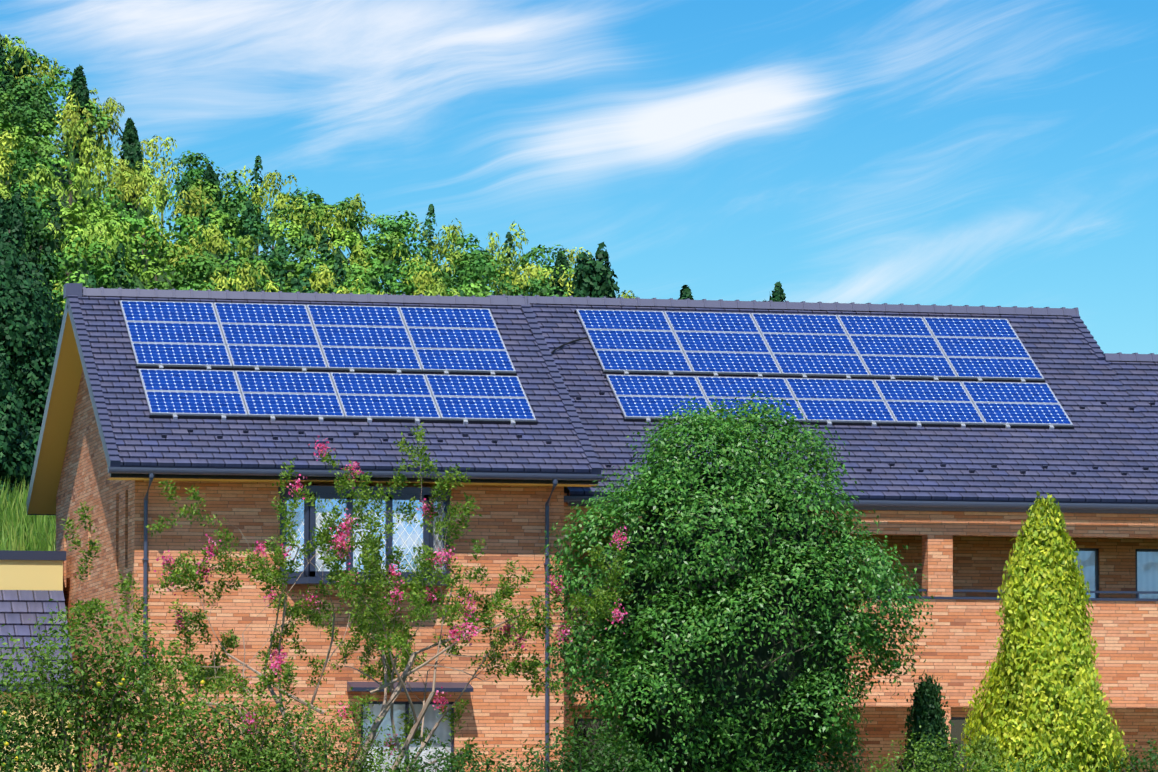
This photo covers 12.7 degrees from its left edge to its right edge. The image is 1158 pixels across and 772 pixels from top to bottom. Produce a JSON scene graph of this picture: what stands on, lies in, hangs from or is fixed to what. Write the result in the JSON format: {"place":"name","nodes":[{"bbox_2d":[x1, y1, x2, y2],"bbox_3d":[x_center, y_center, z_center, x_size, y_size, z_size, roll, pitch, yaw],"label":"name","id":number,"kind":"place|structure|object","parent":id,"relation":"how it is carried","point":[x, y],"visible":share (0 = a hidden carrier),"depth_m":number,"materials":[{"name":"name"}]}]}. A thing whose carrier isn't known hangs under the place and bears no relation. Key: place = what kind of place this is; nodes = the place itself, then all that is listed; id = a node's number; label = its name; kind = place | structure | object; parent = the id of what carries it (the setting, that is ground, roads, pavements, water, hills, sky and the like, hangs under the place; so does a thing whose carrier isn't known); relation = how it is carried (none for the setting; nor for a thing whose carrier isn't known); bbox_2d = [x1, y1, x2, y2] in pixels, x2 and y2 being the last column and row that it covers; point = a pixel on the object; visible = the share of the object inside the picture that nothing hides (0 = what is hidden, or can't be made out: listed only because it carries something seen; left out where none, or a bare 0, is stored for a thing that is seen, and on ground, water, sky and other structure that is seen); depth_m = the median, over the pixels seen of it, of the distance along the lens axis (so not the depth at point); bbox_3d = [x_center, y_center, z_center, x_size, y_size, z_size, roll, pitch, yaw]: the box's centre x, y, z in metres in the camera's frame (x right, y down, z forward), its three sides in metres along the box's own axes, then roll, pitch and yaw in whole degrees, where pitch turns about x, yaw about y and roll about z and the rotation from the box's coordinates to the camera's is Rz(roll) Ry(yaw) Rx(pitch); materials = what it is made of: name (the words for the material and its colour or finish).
{"place":"outdoors","nodes":[
{"label":"outdoors","id":0,"kind":"place"},
{"bbox_2d":[54,64,96,198],"bbox_3d":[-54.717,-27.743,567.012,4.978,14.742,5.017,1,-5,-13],"label":"tree","id":1,"kind":"object","parent":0,"point":[78,81],"depth_m":566.60,"materials":[{"name":"green plant"}]},
{"bbox_2d":[117,117,152,233],"bbox_3d":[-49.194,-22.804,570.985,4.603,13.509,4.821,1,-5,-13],"label":"tree","id":2,"kind":"object","parent":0,"point":[132,153],"depth_m":570.50,"materials":[{"name":"green plant"}]},
{"bbox_2d":[0,154,318,341],"bbox_3d":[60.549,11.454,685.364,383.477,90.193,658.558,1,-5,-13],"label":"hill terrain","id":3,"kind":"structure","parent":0,"point":[58,174],"depth_m":565.11,"materials":[{"name":"green plant"}]},
{"bbox_2d":[0,34,14,112],"bbox_3d":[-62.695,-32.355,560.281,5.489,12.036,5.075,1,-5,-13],"label":"tree","id":4,"kind":"object","parent":3,"relation":"on","point":[3,63],"depth_m":559.97,"materials":[{"name":"green plant"}]},
{"bbox_2d":[5,48,40,136],"bbox_3d":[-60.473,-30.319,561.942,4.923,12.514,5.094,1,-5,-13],"label":"tree","id":5,"kind":"object","parent":3,"relation":"on","point":[17,61],"depth_m":561.80,"materials":[{"name":"green plant"}]},
{"bbox_2d":[199,164,234,248],"bbox_3d":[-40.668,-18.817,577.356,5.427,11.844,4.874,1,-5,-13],"label":"tree","id":6,"kind":"object","parent":3,"relation":"on","point":[212,178],"depth_m":577.22,"materials":[{"name":"green plant"}]},
{"bbox_2d":[0,35,637,368],"bbox_3d":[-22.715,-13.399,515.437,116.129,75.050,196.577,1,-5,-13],"label":"hill trees","id":7,"kind":"object","parent":3,"relation":"on","point":[416,272],"depth_m":553.58,"materials":[{"name":"green plant"}]},
{"bbox_2d":[61,422,642,771],"bbox_3d":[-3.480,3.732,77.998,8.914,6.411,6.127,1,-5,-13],"label":"myrtle","id":8,"kind":"object","parent":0,"point":[397,641],"depth_m":77.20,"materials":[{"name":"green plant"}]},
{"bbox_2d":[550,252,574,296],"bbox_3d":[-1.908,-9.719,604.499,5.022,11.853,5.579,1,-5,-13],"label":"tree","id":9,"kind":"object","parent":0,"point":[561,258],"depth_m":604.23,"materials":[{"name":"green plant"}]},
{"bbox_2d":[0,0,1157,353],"label":"sky","id":10,"kind":"structure","parent":0,"point":[989,153],"materials":[{"name":"blue"}]},
{"label":"ground","id":11,"kind":"structure","parent":0,"visible":0},
{"bbox_2d":[0,718,35,770],"bbox_3d":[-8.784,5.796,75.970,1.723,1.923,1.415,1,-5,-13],"label":"shrub","id":12,"kind":"object","parent":11,"relation":"on","point":[14,748],"visible":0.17,"depth_m":76.09,"materials":[{"name":"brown plant"}]},
{"bbox_2d":[0,353,36,501],"bbox_3d":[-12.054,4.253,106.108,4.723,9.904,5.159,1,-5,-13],"label":"tree foliage","id":13,"kind":"object","parent":11,"relation":"on","point":[14,438],"depth_m":106.17,"materials":[{"name":"green plant"}]},
{"bbox_2d":[0,232,57,491],"bbox_3d":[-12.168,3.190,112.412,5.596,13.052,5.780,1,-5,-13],"label":"tree foliage","id":14,"kind":"object","parent":11,"relation":"on","point":[27,334],"depth_m":112.25,"materials":[{"name":"green plant"}]},
{"bbox_2d":[0,191,62,443],"bbox_3d":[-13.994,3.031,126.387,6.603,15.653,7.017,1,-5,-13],"label":"tree foliage","id":15,"kind":"object","parent":11,"relation":"on","point":[12,219],"depth_m":127.06,"materials":[{"name":"green plant"}]},
{"bbox_2d":[0,550,77,771],"bbox_3d":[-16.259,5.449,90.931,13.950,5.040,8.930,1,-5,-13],"label":"annex","id":16,"kind":"object","parent":11,"relation":"on","point":[31,583],"visible":0.4,"depth_m":89.64,"materials":[{"name":"tile"}]},
{"bbox_2d":[0,695,79,771],"bbox_3d":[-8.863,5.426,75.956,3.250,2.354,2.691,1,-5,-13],"label":"shrub","id":17,"kind":"object","parent":11,"relation":"on","point":[3,732],"visible":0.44,"depth_m":75.68,"materials":[{"name":"green plant"}]},
{"bbox_2d":[23,643,157,771],"bbox_3d":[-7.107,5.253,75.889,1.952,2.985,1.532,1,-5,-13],"label":"shrub stems","id":18,"kind":"object","parent":11,"relation":"on","point":[99,764],"visible":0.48,"depth_m":75.89,"materials":[{"name":"brown plant"}]},
{"bbox_2d":[0,598,213,771],"bbox_3d":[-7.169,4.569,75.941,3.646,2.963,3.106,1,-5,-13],"label":"bush","id":19,"kind":"object","parent":18,"relation":"attached to","point":[95,691],"visible":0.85,"depth_m":75.61,"materials":[{"name":"green plant"}]},
{"bbox_2d":[1,678,204,770],"bbox_3d":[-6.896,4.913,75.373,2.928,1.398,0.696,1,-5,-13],"label":"flowers","id":20,"kind":"object","parent":19,"relation":"on","point":[119,735],"visible":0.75,"depth_m":75.22,"materials":[{"name":"yellow plant"}]},
{"bbox_2d":[120,672,341,771],"bbox_3d":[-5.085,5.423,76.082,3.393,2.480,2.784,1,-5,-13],"label":"shrub leaves","id":21,"kind":"object","parent":11,"relation":"on","point":[244,754],"visible":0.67,"depth_m":75.71,"materials":[{"name":"green plant"}]},
{"bbox_2d":[181,711,294,771],"bbox_3d":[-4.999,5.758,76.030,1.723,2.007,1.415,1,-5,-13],"label":"shrub stems","id":22,"kind":"object","parent":11,"relation":"on","point":[200,744],"visible":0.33,"depth_m":75.79,"materials":[{"name":"brown plant"}]},
{"bbox_2d":[229,687,428,771],"bbox_3d":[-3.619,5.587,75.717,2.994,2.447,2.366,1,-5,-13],"label":"bush","id":23,"kind":"object","parent":11,"relation":"on","point":[338,754],"visible":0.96,"depth_m":75.57,"materials":[{"name":"green plant"}]},
{"bbox_2d":[278,727,381,771],"bbox_3d":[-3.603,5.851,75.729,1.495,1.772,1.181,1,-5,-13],"label":"shrub stems","id":24,"kind":"object","parent":11,"relation":"on","point":[352,763],"visible":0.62,"depth_m":75.52,"materials":[{"name":"brown plant"}]},
{"bbox_2d":[380,734,520,771],"bbox_3d":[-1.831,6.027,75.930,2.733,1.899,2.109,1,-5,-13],"label":"shrub leaves","id":25,"kind":"object","parent":11,"relation":"on","point":[488,761],"visible":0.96,"depth_m":75.82,"materials":[{"name":"green plant"}]},
{"bbox_2d":[496,715,661,771],"bbox_3d":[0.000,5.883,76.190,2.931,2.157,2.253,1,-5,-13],"label":"shrub leaves","id":26,"kind":"object","parent":11,"relation":"on","point":[591,767],"visible":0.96,"depth_m":76.02,"materials":[{"name":"green plant"}]},
{"bbox_2d":[532,752,633,771],"bbox_3d":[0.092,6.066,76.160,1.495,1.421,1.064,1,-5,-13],"label":"shrub stems","id":27,"kind":"object","parent":11,"relation":"on","point":[580,762],"visible":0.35,"depth_m":75.93,"materials":[{"name":"brown plant"}]},
{"bbox_2d":[571,242,619,297],"bbox_3d":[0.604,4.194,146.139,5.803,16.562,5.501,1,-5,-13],"label":"tree foliage","id":28,"kind":"object","parent":11,"relation":"on","point":[593,278],"depth_m":146.51,"materials":[{"name":"green plant"}]},
{"bbox_2d":[56,369,1157,771],"bbox_3d":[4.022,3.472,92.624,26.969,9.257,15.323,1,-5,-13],"label":"house","id":29,"kind":"structure","parent":11,"relation":"on","point":[962,557],"depth_m":84.21,"materials":[{"name":"brick"}]},
{"bbox_2d":[26,283,601,514],"bbox_3d":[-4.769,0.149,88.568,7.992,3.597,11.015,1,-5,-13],"label":"roof","id":30,"kind":"structure","parent":29,"relation":"on","point":[94,343],"depth_m":84.68,"materials":[{"name":"tile"}]},
{"bbox_2d":[118,300,536,425],"bbox_3d":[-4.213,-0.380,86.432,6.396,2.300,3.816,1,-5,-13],"label":"solar array","id":31,"kind":"object","parent":30,"relation":"on","point":[209,345],"visible":0.9,"depth_m":86.28,"materials":[{"name":"blue glass"}]},
{"bbox_2d":[161,429,551,443],"bbox_3d":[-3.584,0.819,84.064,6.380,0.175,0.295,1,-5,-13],"label":"snow guards","id":32,"kind":"object","parent":30,"relation":"on","point":[354,433],"visible":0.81,"depth_m":84.02,"materials":[{"name":"grey metal"}]},
{"bbox_2d":[108,467,604,771],"bbox_3d":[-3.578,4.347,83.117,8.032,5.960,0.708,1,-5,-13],"label":"gutter","id":33,"kind":"object","parent":29,"relation":"attached to","point":[554,478],"visible":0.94,"depth_m":83.02,"materials":[{"name":"black metal"}]},
{"bbox_2d":[486,294,1157,513],"bbox_3d":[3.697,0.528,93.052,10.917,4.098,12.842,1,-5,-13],"label":"roof","id":34,"kind":"structure","parent":29,"relation":"attached to","point":[1114,437],"depth_m":89.00,"materials":[{"name":"tile"}]},
{"bbox_2d":[551,337,587,353],"bbox_3d":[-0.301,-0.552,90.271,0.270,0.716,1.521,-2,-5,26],"label":"roof cable","id":35,"kind":"object","parent":34,"relation":"attached to","point":[555,349],"visible":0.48,"depth_m":90.61,"materials":[{"name":"black plastic"}]},
{"bbox_2d":[574,309,1073,429],"bbox_3d":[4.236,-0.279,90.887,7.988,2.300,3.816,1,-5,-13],"label":"solar array","id":36,"kind":"object","parent":34,"relation":"on","point":[797,351],"visible":0.9,"depth_m":90.83,"materials":[{"name":"blue glass"}]},
{"bbox_2d":[575,392,1154,409],"bbox_3d":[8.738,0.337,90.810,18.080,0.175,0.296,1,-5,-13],"label":"snow guards","id":37,"kind":"object","parent":34,"relation":"on","point":[1080,407],"visible":0.85,"depth_m":90.73,"materials":[{"name":"grey metal"}]},
{"bbox_2d":[605,459,1148,474],"bbox_3d":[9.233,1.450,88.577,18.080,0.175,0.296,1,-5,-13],"label":"snow guards","id":38,"kind":"object","parent":34,"relation":"on","point":[972,471],"visible":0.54,"depth_m":87.94,"materials":[{"name":"grey metal"}]},
{"bbox_2d":[564,496,1157,509],"bbox_3d":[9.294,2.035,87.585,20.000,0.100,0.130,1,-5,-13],"label":"gutter","id":39,"kind":"object","parent":29,"relation":"attached to","point":[961,504],"visible":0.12,"depth_m":86.89,"materials":[{"name":"black"}]},
{"bbox_2d":[1102,352,1157,437],"bbox_3d":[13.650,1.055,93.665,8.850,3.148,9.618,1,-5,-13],"label":"roof","id":40,"kind":"structure","parent":29,"relation":"on","point":[1136,375],"depth_m":92.16,"materials":[{"name":"tile"}]},
{"bbox_2d":[678,285,693,299],"bbox_3d":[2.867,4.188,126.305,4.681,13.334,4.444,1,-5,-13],"label":"tree foliage","id":41,"kind":"object","parent":11,"relation":"on","point":[685,292],"depth_m":126.66,"materials":[{"name":"green plant"}]},
{"bbox_2d":[532,391,946,771],"bbox_3d":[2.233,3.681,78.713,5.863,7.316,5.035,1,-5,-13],"label":"tree","id":42,"kind":"object","parent":11,"relation":"on","point":[671,474],"depth_m":77.38,"materials":[{"name":"green plant"}]},
{"bbox_2d":[763,281,785,301],"bbox_3d":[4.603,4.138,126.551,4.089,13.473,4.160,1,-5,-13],"label":"tree foliage","id":43,"kind":"object","parent":11,"relation":"on","point":[778,294],"depth_m":126.93,"materials":[{"name":"green plant"}]},
{"bbox_2d":[895,669,960,771],"bbox_3d":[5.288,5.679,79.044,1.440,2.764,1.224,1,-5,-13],"label":"conifer","id":44,"kind":"object","parent":11,"relation":"on","point":[927,712],"depth_m":78.93,"materials":[{"name":"green plant"}]},
{"bbox_2d":[867,725,997,771],"bbox_3d":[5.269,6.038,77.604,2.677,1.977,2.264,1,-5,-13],"label":"shrub leaves","id":45,"kind":"object","parent":11,"relation":"on","point":[929,767],"visible":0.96,"depth_m":77.50,"materials":[{"name":"green plant"}]},
{"bbox_2d":[891,760,974,771],"bbox_3d":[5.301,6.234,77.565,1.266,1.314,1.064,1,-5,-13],"label":"shrub stems","id":46,"kind":"object","parent":11,"relation":"on","point":[934,767],"visible":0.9,"depth_m":77.32,"materials":[{"name":"brown plant"}]},
{"bbox_2d":[964,732,1008,771],"bbox_3d":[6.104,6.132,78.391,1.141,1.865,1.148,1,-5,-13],"label":"bush","id":47,"kind":"object","parent":11,"relation":"on","point":[984,745],"visible":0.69,"depth_m":78.32,"materials":[{"name":"green plant"}]},
{"bbox_2d":[953,743,1076,771],"bbox_3d":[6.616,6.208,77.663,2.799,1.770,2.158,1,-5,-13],"label":"shrub","id":48,"kind":"object","parent":11,"relation":"on","point":[1018,769],"visible":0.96,"depth_m":77.67,"materials":[{"name":"green plant"}]},
{"bbox_2d":[959,491,1134,771],"bbox_3d":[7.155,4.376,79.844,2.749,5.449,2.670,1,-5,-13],"label":"gold conifer","id":49,"kind":"object","parent":11,"relation":"on","point":[1043,608],"depth_m":79.25,"materials":[{"name":"yellow plant"}]},
{"bbox_2d":[1088,729,1157,771],"bbox_3d":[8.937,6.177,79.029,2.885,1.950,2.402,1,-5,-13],"label":"shrub leaves","id":50,"kind":"object","parent":11,"relation":"on","point":[1153,755],"visible":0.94,"depth_m":78.91,"materials":[{"name":"green plant"}]},
{"bbox_3d":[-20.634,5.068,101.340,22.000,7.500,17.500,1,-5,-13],"label":"grass bank","id":51,"kind":"object","parent":11,"relation":"on","visible":0},
{"bbox_2d":[0,476,55,550],"bbox_3d":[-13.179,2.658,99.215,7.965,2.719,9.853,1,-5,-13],"label":"tall grass","id":52,"kind":"structure","parent":51,"relation":"on","point":[21,529],"depth_m":97.75,"materials":[{"name":"green plant"}]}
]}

